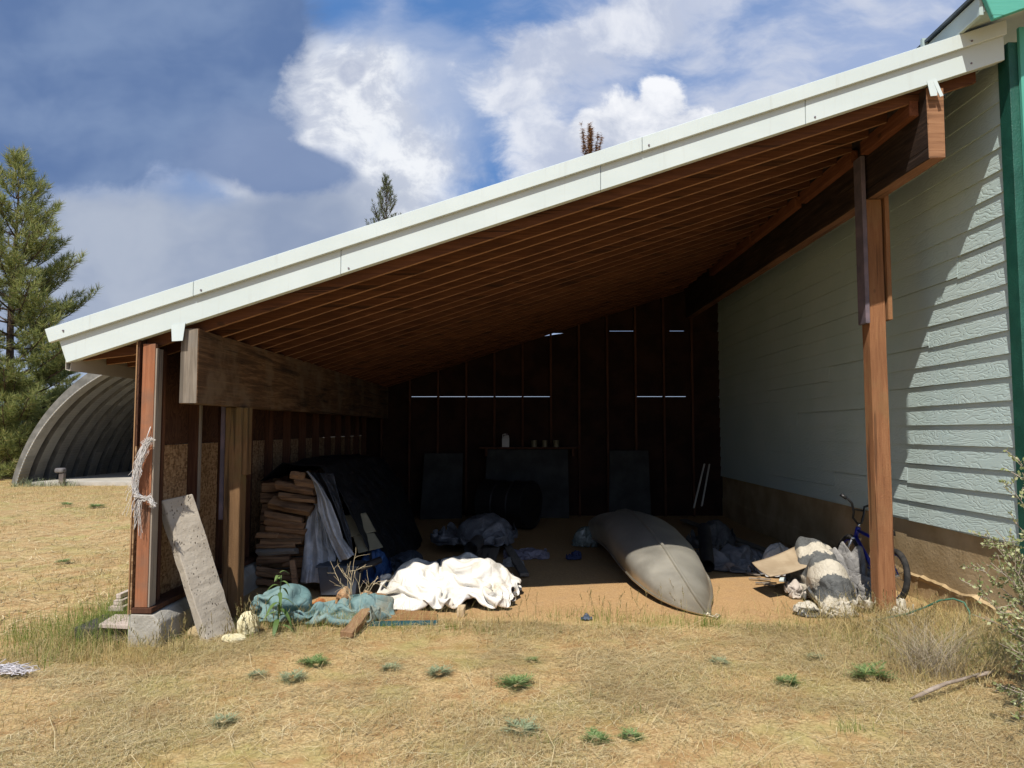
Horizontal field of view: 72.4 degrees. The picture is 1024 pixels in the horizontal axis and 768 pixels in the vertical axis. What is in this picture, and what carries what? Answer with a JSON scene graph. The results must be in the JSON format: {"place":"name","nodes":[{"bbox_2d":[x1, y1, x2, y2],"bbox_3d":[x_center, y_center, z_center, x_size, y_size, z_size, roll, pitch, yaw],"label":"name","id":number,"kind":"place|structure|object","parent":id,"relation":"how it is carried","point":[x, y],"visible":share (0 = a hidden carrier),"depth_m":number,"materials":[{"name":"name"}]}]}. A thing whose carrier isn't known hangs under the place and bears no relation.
{"place":"outdoors","nodes":[
{"label":"outdoors","id":0,"kind":"place"},
{"bbox_2d":[260,525,305,531],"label":"firewood log","id":1,"kind":"object","parent":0,"point":[262,528],"visible":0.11,"depth_m":7.19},
{"bbox_2d":[260,514,307,524],"bbox_3d":[-2.363,1.406,7.264,0.469,0.128,0.154,0,-4,5],"label":"firewood log","id":2,"kind":"object","parent":1,"relation":"on","point":[262,518],"visible":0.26,"depth_m":7.21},
{"bbox_2d":[261,504,293,513],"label":"firewood log","id":3,"kind":"object","parent":2,"relation":"on","point":[264,508],"visible":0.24,"depth_m":7.22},
{"bbox_2d":[260,492,307,503],"bbox_3d":[-2.362,1.187,7.267,0.465,0.133,0.153,0,-4,1],"label":"firewood log","id":4,"kind":"object","parent":3,"relation":"on","point":[265,498],"visible":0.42,"depth_m":7.21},
{"bbox_2d":[261,481,293,493],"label":"firewood log","id":5,"kind":"object","parent":4,"relation":"on","point":[268,488],"visible":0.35,"depth_m":7.22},
{"bbox_2d":[336,586,371,603],"bbox_3d":[-1.438,1.931,6.403,0.335,0.158,0.170,1,-4,-8],"label":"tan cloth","id":6,"kind":"object","parent":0,"point":[339,595],"visible":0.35,"depth_m":6.38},
{"bbox_2d":[0,0,965,396],"label":"sky","id":7,"kind":"structure","parent":0,"point":[182,142],"materials":[{"name":"blue"}]},
{"bbox_2d":[0,460,1023,767],"bbox_3d":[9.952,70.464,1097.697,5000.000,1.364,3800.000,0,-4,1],"label":"ground","id":8,"kind":"structure","parent":0,"point":[556,578],"depth_m":4.50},
{"bbox_2d":[0,374,57,479],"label":"pine tree","id":9,"kind":"object","parent":8,"relation":"on","point":[10,470],"visible":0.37,"depth_m":21.89,"materials":[{"name":"green plant"}]},
{"bbox_2d":[9,477,76,486],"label":"grass","id":10,"kind":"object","parent":8,"relation":"on","point":[29,483],"visible":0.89,"depth_m":19.33,"materials":[{"name":"grey plant"}]},
{"bbox_2d":[13,350,81,445],"bbox_3d":[-22.347,1.014,34.101,4.873,5.835,5.180,-3,-5,38],"label":"pine tree","id":11,"kind":"object","parent":8,"relation":"on","point":[66,381],"visible":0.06,"depth_m":34.15,"materials":[{"name":"green plant"}]},
{"bbox_2d":[0,143,102,477],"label":"pine tree","id":12,"kind":"object","parent":8,"relation":"on","point":[24,313],"visible":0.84,"depth_m":22.96,"materials":[{"name":"green plant"}]},
{"bbox_2d":[74,613,127,642],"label":"support block","id":13,"kind":"structure","parent":8,"relation":"on","point":[115,631],"depth_m":5.22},
{"bbox_2d":[99,614,128,628],"bbox_3d":[-2.953,1.805,5.320,0.310,0.030,0.314,0,-4,1],"label":"flat board","id":14,"kind":"object","parent":13,"relation":"on","point":[122,623],"visible":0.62,"depth_m":5.21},
{"bbox_2d":[108,603,127,610],"bbox_3d":[-3.138,1.802,5.836,0.119,0.036,0.580,0,-4,1],"label":"board offcut","id":15,"kind":"object","parent":13,"relation":"on","point":[123,609],"visible":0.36,"depth_m":5.56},
{"bbox_2d":[113,596,127,604],"bbox_3d":[-3.148,1.765,5.879,0.071,0.036,0.580,0,-4,1],"label":"board offcut","id":16,"kind":"object","parent":15,"relation":"on","point":[120,603],"visible":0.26,"depth_m":5.60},
{"bbox_2d":[11,373,343,485],"bbox_3d":[-9.366,1.234,25.905,10.078,4.248,12.590,0,-4,1],"label":"arch hut","id":17,"kind":"object","parent":8,"relation":"on","point":[82,433],"visible":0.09,"depth_m":21.40,"materials":[{"name":"metal"}]},
{"bbox_2d":[162,494,235,640],"bbox_3d":[-2.457,1.424,5.422,0.596,1.118,0.263,0,-4,1],"label":"concrete plank","id":18,"kind":"object","parent":8,"relation":"on","point":[192,553],"visible":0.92,"depth_m":5.41,"materials":[{"name":"concrete"}]},
{"bbox_2d":[205,712,239,729],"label":"weed plant","id":19,"kind":"object","parent":8,"relation":"on","point":[231,719],"visible":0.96,"depth_m":3.81,"materials":[{"name":"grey plant"}]},
{"bbox_2d":[237,611,259,636],"bbox_3d":[-2.047,1.869,5.439,0.176,0.218,0.166,0,-4,1],"label":"foam lump","id":20,"kind":"object","parent":8,"relation":"on","point":[244,627],"visible":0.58,"depth_m":5.38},
{"bbox_2d":[248,669,267,678],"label":"weed plant","id":21,"kind":"object","parent":8,"relation":"on","point":[254,672],"visible":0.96,"depth_m":4.54,"materials":[{"name":"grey plant"}]},
{"bbox_2d":[256,578,283,585],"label":"firewood log","id":22,"kind":"object","parent":8,"relation":"on","point":[262,581],"visible":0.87,"depth_m":6.96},
{"bbox_2d":[255,570,290,580],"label":"firewood log","id":23,"kind":"object","parent":22,"relation":"on","point":[267,575],"visible":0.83,"depth_m":6.97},
{"bbox_2d":[256,566,290,575],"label":"firewood log","id":24,"kind":"object","parent":23,"relation":"on","point":[269,570],"visible":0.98,"depth_m":6.97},
{"bbox_2d":[256,554,290,564],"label":"firewood log","id":25,"kind":"object","parent":24,"relation":"on","point":[271,559],"visible":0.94,"depth_m":6.98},
{"bbox_2d":[255,547,298,555],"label":"firewood log","id":26,"kind":"object","parent":25,"relation":"on","point":[269,551],"visible":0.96,"depth_m":6.99,"materials":[{"name":"grey wood"}]},
{"bbox_2d":[256,543,295,548],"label":"firewood log","id":27,"kind":"object","parent":26,"relation":"on","point":[265,546],"visible":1,"depth_m":6.98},
{"bbox_2d":[260,538,302,543],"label":"firewood log","id":28,"kind":"object","parent":27,"relation":"on","point":[283,541],"visible":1,"depth_m":6.99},
{"bbox_2d":[255,532,278,538],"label":"firewood log","id":29,"kind":"object","parent":28,"relation":"on","point":[265,535],"visible":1,"depth_m":6.99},
{"bbox_2d":[266,531,304,540],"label":"firewood log","id":30,"kind":"object","parent":28,"relation":"on","point":[284,535],"visible":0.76,"depth_m":7.01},
{"bbox_2d":[265,525,306,534],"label":"firewood log","id":31,"kind":"object","parent":30,"relation":"on","point":[284,530],"visible":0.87,"depth_m":6.99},
{"bbox_2d":[263,517,305,529],"bbox_3d":[-2.283,1.402,7.038,0.428,0.137,0.096,0,-4,1],"label":"firewood log","id":32,"kind":"object","parent":31,"relation":"on","point":[281,523],"visible":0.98,"depth_m":7.00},
{"bbox_2d":[264,511,303,522],"bbox_3d":[-2.297,1.343,7.045,0.386,0.133,0.091,0,-4,1],"label":"firewood log","id":33,"kind":"object","parent":32,"relation":"on","point":[277,516],"visible":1,"depth_m":7.01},
{"bbox_2d":[261,570,294,637],"bbox_3d":[-1.827,1.764,5.499,0.312,0.588,0.330,3,-5,-37],"label":"leafy weed","id":34,"kind":"object","parent":8,"relation":"on","point":[275,623],"visible":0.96,"depth_m":5.46,"materials":[{"name":"green plant"}]},
{"bbox_2d":[263,568,301,578],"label":"firewood log","id":35,"kind":"object","parent":8,"relation":"on","point":[298,572],"visible":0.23,"depth_m":7.16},
{"bbox_2d":[261,557,302,567],"bbox_3d":[-2.354,1.844,7.224,0.452,0.129,0.154,0,-4,1],"label":"firewood log","id":36,"kind":"object","parent":35,"relation":"on","point":[298,563],"visible":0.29,"depth_m":7.16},
{"bbox_2d":[291,546,303,556],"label":"firewood log","id":37,"kind":"object","parent":36,"relation":"on","point":[301,550],"visible":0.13,"depth_m":7.20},
{"bbox_2d":[275,668,309,685],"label":"weed plant","id":38,"kind":"object","parent":8,"relation":"on","point":[295,674],"visible":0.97,"depth_m":4.47,"materials":[{"name":"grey plant"}]},
{"bbox_2d":[289,560,297,583],"bbox_3d":[-2.118,1.873,6.806,0.063,0.315,0.163,3,-5,-44],"label":"wood stick","id":39,"kind":"object","parent":8,"relation":"on","point":[294,575],"visible":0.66,"depth_m":6.80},
{"bbox_2d":[295,652,332,669],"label":"weed plant","id":40,"kind":"object","parent":8,"relation":"on","point":[318,661],"visible":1,"depth_m":4.76,"materials":[{"name":"green plant"}]},
{"bbox_2d":[250,583,394,625],"bbox_3d":[-1.593,1.844,5.942,1.223,0.266,0.639,0,-4,1],"label":"teal tarp","id":41,"kind":"object","parent":8,"relation":"on","point":[374,603],"visible":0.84,"depth_m":5.89,"materials":[{"name":"plastic"}]},
{"bbox_2d":[316,560,365,594],"bbox_3d":[-1.660,1.882,6.795,0.420,0.282,0.300,0,-4,1],"label":"storage tote","id":42,"kind":"object","parent":8,"relation":"on","point":[327,578],"visible":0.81,"depth_m":6.68,"materials":[{"name":"plastic"}]},
{"bbox_2d":[357,557,381,571],"bbox_3d":[-1.379,1.741,6.766,0.070,0.111,0.271,-3,-5,40],"label":"black pipe","id":43,"kind":"object","parent":42,"relation":"on","point":[373,562],"visible":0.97,"depth_m":6.74,"materials":[{"name":"plastic"}]},
{"bbox_2d":[261,454,421,572],"bbox_3d":[-1.935,1.533,8.959,1.392,1.252,3.404,0,-4,1],"label":"dark tarp","id":44,"kind":"object","parent":8,"relation":"on","point":[372,487],"visible":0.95,"depth_m":8.41,"materials":[{"name":"black plastic"}]},
{"bbox_2d":[353,533,382,552],"bbox_3d":[-1.509,1.661,7.334,0.295,0.188,0.150,1,-4,-22],"label":"cardboard sheet","id":45,"kind":"object","parent":44,"relation":"on","point":[373,542],"visible":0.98,"depth_m":7.32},
{"bbox_2d":[345,513,375,536],"bbox_3d":[-1.617,1.498,7.460,0.304,0.236,0.182,1,-4,-22],"label":"cardboard sheet","id":46,"kind":"object","parent":45,"relation":"on","point":[368,527],"visible":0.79,"depth_m":7.44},
{"bbox_2d":[340,593,385,637],"bbox_3d":[-1.218,1.904,5.801,0.107,0.128,0.956,0,-4,5],"label":"brown plank","id":47,"kind":"object","parent":8,"relation":"on","point":[347,631],"visible":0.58,"depth_m":5.51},
{"bbox_2d":[330,554,398,608],"bbox_3d":[-1.249,1.676,5.936,0.599,0.569,0.385,0,-4,1],"label":"dead weed","id":48,"kind":"object","parent":8,"relation":"on","point":[357,581],"visible":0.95,"depth_m":5.95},
{"bbox_2d":[361,548,391,583],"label":"blue tarp","id":49,"kind":"object","parent":8,"relation":"on","point":[384,567],"visible":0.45,"depth_m":7.30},
{"bbox_2d":[365,173,401,225],"bbox_3d":[-6.365,-3.358,34.156,5.749,14.498,5.024,0,-4,1],"label":"conifer tree","id":50,"kind":"object","parent":8,"relation":"on","point":[384,188],"visible":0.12,"depth_m":34.54,"materials":[{"name":"plant"}]},
{"bbox_2d":[379,662,402,671],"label":"weed plant","id":51,"kind":"object","parent":8,"relation":"on","point":[387,665],"visible":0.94,"depth_m":4.66,"materials":[{"name":"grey plant"}]},
{"bbox_2d":[363,609,436,625],"bbox_3d":[-0.949,1.966,5.898,0.667,0.057,0.463,0,-4,1],"label":"plywood sheet","id":52,"kind":"object","parent":8,"relation":"on","point":[418,618],"visible":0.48,"depth_m":5.82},
{"bbox_2d":[391,550,456,571],"bbox_3d":[-0.933,2.000,7.940,0.935,0.212,0.493,0,-4,1],"label":"navy tarp","id":53,"kind":"object","parent":8,"relation":"on","point":[398,560],"visible":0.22,"depth_m":7.92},
{"bbox_2d":[422,664,455,681],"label":"weed plant","id":54,"kind":"object","parent":8,"relation":"on","point":[432,670],"visible":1,"depth_m":4.53,"materials":[{"name":"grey plant"}]},
{"bbox_2d":[420,453,462,518],"bbox_3d":[-1.261,1.832,12.546,0.750,1.170,0.249,0,-4,1],"label":"wall sheet","id":55,"kind":"object","parent":8,"relation":"on","point":[442,489],"depth_m":12.53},
{"bbox_2d":[377,552,521,610],"bbox_3d":[-0.596,1.842,6.722,1.381,0.361,1.324,0,-4,1],"label":"white tarp","id":56,"kind":"object","parent":8,"relation":"on","point":[454,582],"visible":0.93,"depth_m":6.51,"materials":[{"name":"plastic"}]},
{"bbox_2d":[457,604,465,616],"bbox_3d":[-0.437,1.947,6.012,0.073,0.094,0.084,0,-4,1],"label":"wood block","id":57,"kind":"object","parent":8,"relation":"on","point":[462,607],"depth_m":5.98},
{"bbox_2d":[481,545,491,558],"bbox_3d":[-0.311,2.079,8.824,0.103,0.147,1.161,0,-4,2],"label":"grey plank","id":58,"kind":"object","parent":8,"relation":"on","point":[485,551],"visible":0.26,"depth_m":8.63,"materials":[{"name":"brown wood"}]},
{"bbox_2d":[464,535,483,554],"bbox_3d":[-0.435,1.868,8.127,0.156,0.156,0.552,0,-4,6],"label":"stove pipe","id":59,"kind":"object","parent":58,"relation":"on","point":[477,541],"visible":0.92,"depth_m":8.08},
{"bbox_2d":[487,546,499,560],"bbox_3d":[-0.217,2.072,8.704,0.102,0.145,1.128,0,-4,4],"label":"grey plank","id":60,"kind":"object","parent":8,"relation":"on","point":[493,553],"visible":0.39,"depth_m":8.55,"materials":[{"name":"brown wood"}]},
{"bbox_2d":[430,513,517,546],"bbox_3d":[-0.490,1.884,9.159,1.138,0.344,1.004,0,-4,1],"label":"grey tarp","id":61,"kind":"object","parent":60,"relation":"on","point":[493,529],"visible":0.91,"depth_m":9.07,"materials":[{"name":"plastic"}]},
{"bbox_2d":[474,479,542,528],"bbox_3d":[-0.048,1.912,11.203,0.850,0.750,0.750,-2,-4,31],"label":"oil drum","id":62,"kind":"object","parent":8,"relation":"on","point":[518,503],"visible":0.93,"depth_m":10.95,"materials":[{"name":"metal"}]},
{"bbox_2d":[0,575,1023,750],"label":"green grass","id":63,"kind":"structure","parent":8,"relation":"on","point":[102,610],"depth_m":5.33,"materials":[{"name":"plant"}]},
{"bbox_2d":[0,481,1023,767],"bbox_3d":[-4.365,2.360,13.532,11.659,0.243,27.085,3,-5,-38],"label":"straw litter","id":64,"kind":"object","parent":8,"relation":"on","point":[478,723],"visible":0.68,"depth_m":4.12,"materials":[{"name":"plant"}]},
{"bbox_2d":[0,659,40,675],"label":"twine tangle","id":65,"kind":"object","parent":64,"relation":"on","point":[10,668],"visible":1,"depth_m":4.50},
{"bbox_2d":[187,626,197,636],"bbox_3d":[-2.431,1.914,5.403,0.142,0.102,0.124,0,-4,1],"label":"stone","id":66,"kind":"object","parent":64,"relation":"on","point":[193,630],"visible":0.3,"depth_m":5.36,"materials":[{"name":"stone"}]},
{"bbox_2d":[221,633,245,642],"bbox_3d":[-2.089,1.911,5.255,0.194,0.074,0.100,0,-4,1],"label":"foam lump","id":67,"kind":"object","parent":64,"relation":"on","point":[236,636],"visible":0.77,"depth_m":5.22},
{"bbox_2d":[909,671,984,699],"bbox_3d":[2.677,1.825,4.257,0.791,0.065,0.054,2,-4,-28],"label":"dry branch","id":68,"kind":"object","parent":64,"relation":"on","point":[933,688],"visible":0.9,"depth_m":4.17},
{"bbox_2d":[502,557,524,566],"bbox_3d":[0.015,2.090,8.236,0.270,0.088,0.232,0,-4,1],"label":"rag","id":69,"kind":"object","parent":8,"relation":"on","point":[507,561],"visible":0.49,"depth_m":8.19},
{"bbox_2d":[502,544,528,576],"bbox_3d":[-0.047,2.084,8.906,0.103,0.148,2.789,0,-4,-7],"label":"grey plank","id":70,"kind":"object","parent":8,"relation":"on","point":[520,567],"visible":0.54,"depth_m":8.06,"materials":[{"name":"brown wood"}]},
{"bbox_2d":[492,672,539,689],"bbox_3d":[0.013,1.837,4.324,0.306,0.068,0.303,-2,-4,33],"label":"weed plant","id":71,"kind":"object","parent":8,"relation":"on","point":[521,679],"visible":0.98,"depth_m":4.34,"materials":[{"name":"green plant"}]},
{"bbox_2d":[495,716,542,739],"bbox_3d":[0.033,1.801,3.669,0.278,0.053,0.258,1,-4,-14],"label":"weed plant","id":72,"kind":"object","parent":8,"relation":"on","point":[528,726],"visible":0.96,"depth_m":3.68,"materials":[{"name":"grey plant"}]},
{"bbox_2d":[45,20,1006,646],"bbox_3d":[0.213,-0.058,9.235,7.300,4.883,8.172,0,-4,1],"label":"lean to shed","id":73,"kind":"object","parent":8,"relation":"on","point":[621,270],"visible":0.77,"depth_m":6.32,"materials":[{"name":"brown wood"}]},
{"bbox_2d":[122,427,155,532],"bbox_3d":[-2.717,0.721,5.120,0.238,0.819,0.119,1,-4,-13],"label":"frayed twine","id":74,"kind":"object","parent":73,"relation":"attached to","point":[141,456],"visible":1,"depth_m":5.13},
{"bbox_2d":[268,495,314,516],"bbox_3d":[-2.230,1.232,7.082,0.468,0.206,0.192,0,-4,1],"label":"firewood log","id":75,"kind":"object","parent":73,"relation":"on","point":[294,507],"visible":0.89,"depth_m":7.03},
{"bbox_2d":[278,492,316,503],"bbox_3d":[-2.158,1.147,7.048,0.386,0.117,0.094,0,-4,1],"label":"firewood log","id":76,"kind":"object","parent":75,"relation":"on","point":[294,497],"visible":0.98,"depth_m":7.02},
{"bbox_2d":[274,480,315,495],"bbox_3d":[-2.183,1.050,7.056,0.406,0.150,0.111,0,-4,1],"label":"firewood log","id":77,"kind":"object","parent":76,"relation":"on","point":[287,486],"visible":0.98,"depth_m":7.02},
{"bbox_2d":[294,478,314,488],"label":"firewood log","id":78,"kind":"object","parent":77,"relation":"on","point":[305,482],"visible":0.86,"depth_m":7.04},
{"bbox_2d":[289,471,306,478],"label":"firewood log","id":79,"kind":"object","parent":78,"relation":"on","point":[297,475],"visible":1,"depth_m":7.05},
{"bbox_2d":[300,471,354,582],"bbox_3d":[-1.828,1.411,6.865,0.715,1.097,0.314,-3,-4,36],"label":"silver tarp","id":80,"kind":"object","parent":73,"relation":"hanging from","point":[324,541],"visible":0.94,"depth_m":6.89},
{"bbox_2d":[310,472,352,549],"bbox_3d":[-1.825,1.288,7.118,0.594,0.769,0.177,-3,-5,41],"label":"black tarp","id":81,"kind":"object","parent":73,"relation":"hanging from","point":[326,482],"visible":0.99,"depth_m":7.10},
{"bbox_2d":[479,447,579,455],"bbox_3d":[0.315,1.223,12.681,1.800,0.162,0.270,0,-4,1],"label":"wall shelf","id":82,"kind":"object","parent":73,"relation":"attached to","point":[571,448],"depth_m":12.55,"materials":[{"name":"brown wood"}]},
{"bbox_2d":[502,434,508,446],"bbox_3d":[-0.115,1.018,12.662,0.130,0.242,0.100,0,-4,1],"label":"plastic jug","id":83,"kind":"object","parent":82,"relation":"on","point":[505,440],"visible":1,"depth_m":12.61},
{"bbox_2d":[693,464,704,507],"bbox_3d":[2.767,1.503,10.351,0.034,0.640,0.416,-3,-5,40],"label":"metal rail","id":84,"kind":"object","parent":73,"relation":"attached to","point":[698,485],"visible":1,"depth_m":10.34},
{"bbox_2d":[701,464,709,505],"bbox_3d":[2.862,1.491,10.351,0.033,0.606,0.392,-2,-4,35],"label":"metal rail","id":85,"kind":"object","parent":73,"relation":"attached to","point":[705,485],"visible":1,"depth_m":10.34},
{"bbox_2d":[503,547,549,559],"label":"striped rags","id":86,"kind":"object","parent":8,"relation":"on","point":[528,553],"visible":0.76,"depth_m":8.75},
{"bbox_2d":[485,449,568,517],"bbox_3d":[0.254,1.796,12.535,1.520,1.240,0.249,0,-4,1],"label":"wall sheet","id":87,"kind":"object","parent":8,"relation":"on","point":[546,470],"depth_m":12.58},
{"bbox_2d":[129,580,1008,670],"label":"seed grass","id":88,"kind":"structure","parent":8,"relation":"on","point":[254,619],"depth_m":5.33,"materials":[{"name":"plant"}]},
{"bbox_2d":[565,550,581,559],"bbox_3d":[0.759,2.101,8.629,0.197,0.106,0.215,0,-4,1],"label":"navy cloth","id":89,"kind":"object","parent":8,"relation":"on","point":[575,555],"visible":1,"depth_m":8.60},
{"bbox_2d":[571,526,598,546],"bbox_3d":[0.995,2.064,9.493,0.379,0.264,0.296,0,-4,1],"label":"clear bag","id":90,"kind":"object","parent":8,"relation":"on","point":[582,536],"visible":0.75,"depth_m":9.44,"materials":[{"name":"plastic"}]},
{"bbox_2d":[579,121,603,154],"bbox_3d":[4.213,-4.612,34.326,3.942,17.076,3.424,-3,-4,36],"label":"conifer tree","id":91,"kind":"object","parent":8,"relation":"on","point":[589,144],"visible":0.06,"depth_m":34.72,"materials":[{"name":"plant"}]},
{"bbox_2d":[578,727,614,746],"bbox_3d":[0.435,1.807,3.579,0.209,0.047,0.206,-3,-5,37],"label":"weed plant","id":92,"kind":"object","parent":8,"relation":"on","point":[595,732],"visible":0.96,"depth_m":3.59,"materials":[{"name":"green plant"}]},
{"bbox_2d":[609,450,650,514],"bbox_3d":[2.089,1.805,12.518,0.750,1.220,0.249,0,-4,1],"label":"wall sheet","id":93,"kind":"object","parent":8,"relation":"on","point":[629,482],"depth_m":12.52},
{"bbox_2d":[614,726,646,741],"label":"weed plant","id":94,"kind":"object","parent":8,"relation":"on","point":[637,734],"visible":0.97,"depth_m":3.63,"materials":[{"name":"green plant"}]},
{"bbox_2d":[588,509,712,615],"bbox_3d":[1.528,1.827,8.394,1.005,0.611,4.914,0,-4,1],"label":"canoe","id":95,"kind":"object","parent":8,"relation":"on","point":[651,553],"visible":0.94,"depth_m":6.97,"materials":[{"name":"metal"}]},
{"bbox_2d":[686,519,735,548],"bbox_3d":[2.685,2.020,9.458,0.666,0.342,0.632,0,-4,1],"label":"dark bag","id":96,"kind":"object","parent":8,"relation":"on","point":[722,535],"visible":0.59,"depth_m":9.40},
{"bbox_2d":[704,655,731,665],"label":"weed plant","id":97,"kind":"object","parent":8,"relation":"on","point":[722,661],"visible":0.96,"depth_m":4.80,"materials":[{"name":"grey plant"}]},
{"bbox_2d":[696,543,762,572],"bbox_3d":[2.562,2.009,8.175,0.883,0.224,0.942,3,-4,-35],"label":"grey blanket","id":98,"kind":"object","parent":8,"relation":"on","point":[732,559],"visible":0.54,"depth_m":8.05,"materials":[{"name":"fabric"}]},
{"bbox_2d":[698,523,714,572],"bbox_3d":[2.228,1.868,8.053,0.150,0.430,0.918,-1,-4,13],"label":"flue pipe","id":99,"kind":"object","parent":98,"relation":"on","point":[705,547],"visible":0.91,"depth_m":7.91,"materials":[{"name":"metal"}]},
{"bbox_2d":[755,542,788,576],"bbox_3d":[2.902,1.905,7.626,0.490,0.328,0.402,0,-4,1],"label":"white bag","id":100,"kind":"object","parent":8,"relation":"on","point":[771,550],"visible":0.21,"depth_m":7.63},
{"bbox_2d":[770,672,804,686],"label":"weed plant","id":101,"kind":"object","parent":8,"relation":"on","point":[792,679],"visible":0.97,"depth_m":4.43,"materials":[{"name":"green plant"}]},
{"bbox_2d":[784,579,808,598],"bbox_3d":[2.718,1.936,6.646,0.235,0.157,0.223,0,-4,1],"label":"pale cloth","id":102,"kind":"object","parent":8,"relation":"on","point":[793,586],"visible":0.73,"depth_m":6.62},
{"bbox_2d":[792,601,858,617],"bbox_3d":[2.686,1.922,6.000,0.554,0.118,0.234,0,-4,1],"label":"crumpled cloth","id":103,"kind":"object","parent":8,"relation":"on","point":[798,607],"visible":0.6,"depth_m":5.97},
{"bbox_2d":[783,536,874,610],"bbox_3d":[2.968,1.762,6.652,0.537,0.498,1.296,0,-4,6],"label":"crumpled grey-white tarp","id":104,"kind":"object","parent":8,"relation":"on","point":[825,570],"visible":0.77,"depth_m":6.39,"materials":[{"name":"plastic"}]},
{"bbox_2d":[752,547,806,576],"bbox_3d":[2.624,1.715,6.784,0.692,0.182,0.338,2,-4,-26],"label":"cardboard sheet","id":105,"kind":"object","parent":104,"relation":"on","point":[785,562],"visible":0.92,"depth_m":6.79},
{"bbox_2d":[718,0,1023,627],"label":"clad building","id":106,"kind":"structure","parent":8,"relation":"on","point":[793,456],"depth_m":6.46,"materials":[{"name":"paint"}]},
{"bbox_2d":[841,660,902,680],"bbox_3d":[2.304,1.847,4.485,0.341,0.091,0.326,2,-4,-34],"label":"weed plant","id":107,"kind":"object","parent":8,"relation":"on","point":[863,668],"visible":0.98,"depth_m":4.52,"materials":[{"name":"green plant"}]},
{"bbox_2d":[837,493,910,598],"bbox_3d":[3.443,1.552,6.788,0.382,0.939,1.333,-1,-4,13],"label":"kids bicycle","id":108,"kind":"object","parent":8,"relation":"on","point":[855,538],"visible":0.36,"depth_m":6.85,"materials":[{"name":"metal"}]},
{"bbox_2d":[829,541,871,599],"bbox_3d":[3.282,1.789,6.799,0.571,0.453,0.862,0,-4,1],"label":"grey cloth","id":109,"kind":"object","parent":108,"relation":"on","point":[854,563],"visible":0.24,"depth_m":6.75,"materials":[{"name":"fabric"}]},
{"bbox_2d":[887,598,913,615],"bbox_3d":[3.293,1.904,6.004,0.221,0.138,0.342,0,-4,1],"label":"cream cloth","id":110,"kind":"object","parent":8,"relation":"on","point":[902,603],"visible":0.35,"depth_m":5.97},
{"bbox_2d":[867,598,970,624],"bbox_3d":[3.248,1.859,5.709,0.832,0.274,0.184,-2,-4,34],"label":"garden hose","id":111,"kind":"object","parent":8,"relation":"on","point":[939,600],"visible":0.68,"depth_m":5.67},
{"bbox_2d":[837,598,1014,687],"bbox_3d":[2.786,1.697,4.605,1.333,0.444,1.498,-1,-4,12],"label":"dead grass clump","id":112,"kind":"object","parent":8,"relation":"on","point":[945,659],"visible":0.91,"depth_m":4.61,"materials":[{"name":"plant"}]},
{"bbox_2d":[959,448,1023,718],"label":"leafy shrub","id":113,"kind":"object","parent":8,"relation":"on","point":[1017,581],"visible":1,"depth_m":4.23,"materials":[{"name":"green plant"}]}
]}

